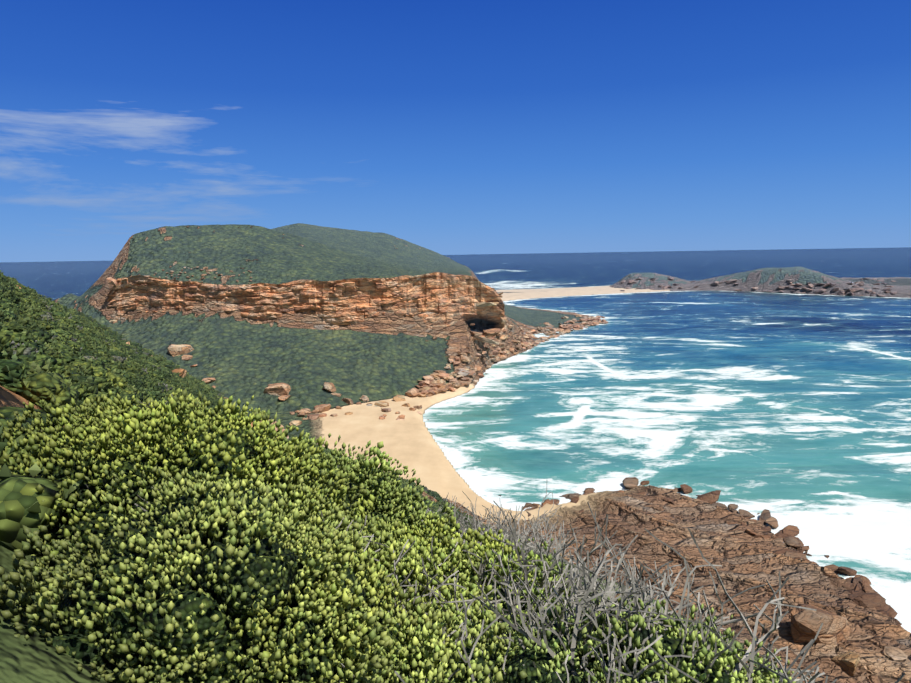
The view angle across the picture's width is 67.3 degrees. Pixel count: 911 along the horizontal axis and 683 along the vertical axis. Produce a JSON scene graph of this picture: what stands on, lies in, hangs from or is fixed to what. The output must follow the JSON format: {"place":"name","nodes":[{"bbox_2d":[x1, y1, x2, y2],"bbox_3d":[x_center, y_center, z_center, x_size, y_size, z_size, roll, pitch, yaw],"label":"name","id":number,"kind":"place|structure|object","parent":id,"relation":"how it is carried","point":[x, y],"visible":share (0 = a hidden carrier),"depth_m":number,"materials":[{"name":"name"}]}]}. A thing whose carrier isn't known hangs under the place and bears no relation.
{"place":"outdoors","nodes":[
{"label":"outdoors","id":0,"kind":"place"},
{"bbox_2d":[108,637,341,682],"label":"fynbos shrub","id":1,"kind":"object","parent":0,"point":[257,658],"depth_m":4.10,"materials":[{"name":"green plant"}]},
{"bbox_2d":[0,247,910,632],"bbox_3d":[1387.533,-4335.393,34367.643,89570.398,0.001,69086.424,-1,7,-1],"label":"sea","id":2,"kind":"structure","parent":0,"point":[784,409],"depth_m":417.41,"materials":[{"name":"teal liquid"}]},
{"bbox_2d":[0,223,910,682],"bbox_3d":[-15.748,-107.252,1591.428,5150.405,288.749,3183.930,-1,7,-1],"label":"terrain","id":3,"kind":"structure","parent":0,"point":[388,357],"depth_m":420.73,"materials":[{"name":"green plant"}]},
{"bbox_2d":[107,272,504,340],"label":"cliff","id":4,"kind":"structure","parent":3,"relation":"on","point":[446,296],"depth_m":496.02,"materials":[{"name":"brown stone"}]},
{"bbox_2d":[0,270,778,678],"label":"bushes","id":5,"kind":"object","parent":3,"relation":"on","point":[18,494],"visible":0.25,"depth_m":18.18,"materials":[{"name":"green plant"}]},
{"bbox_2d":[0,382,795,682],"bbox_3d":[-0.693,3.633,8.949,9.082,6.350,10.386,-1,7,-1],"label":"shrub","id":6,"kind":"object","parent":3,"relation":"on","point":[68,640],"visible":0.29,"depth_m":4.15,"materials":[{"name":"green plant"}]},
{"bbox_2d":[85,393,904,682],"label":"dry branches","id":7,"kind":"object","parent":3,"relation":"on","point":[585,594],"visible":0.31,"depth_m":4.92,"materials":[{"name":"grey plant"}]},
{"bbox_2d":[107,266,897,396],"bbox_3d":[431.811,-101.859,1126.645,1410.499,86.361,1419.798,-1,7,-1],"label":"cliff rocks","id":8,"kind":"object","parent":3,"relation":"on","point":[429,382],"visible":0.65,"depth_m":557.34,"materials":[{"name":"brown stone"}]},
{"bbox_2d":[126,342,907,675],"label":"boulder","id":9,"kind":"object","parent":3,"relation":"on","point":[806,624],"visible":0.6,"depth_m":195.71,"materials":[{"name":"brown stone"}]},
{"bbox_2d":[0,0,910,261],"label":"sky","id":10,"kind":"structure","parent":0,"point":[443,127],"materials":[{"name":"blue"}]}
]}

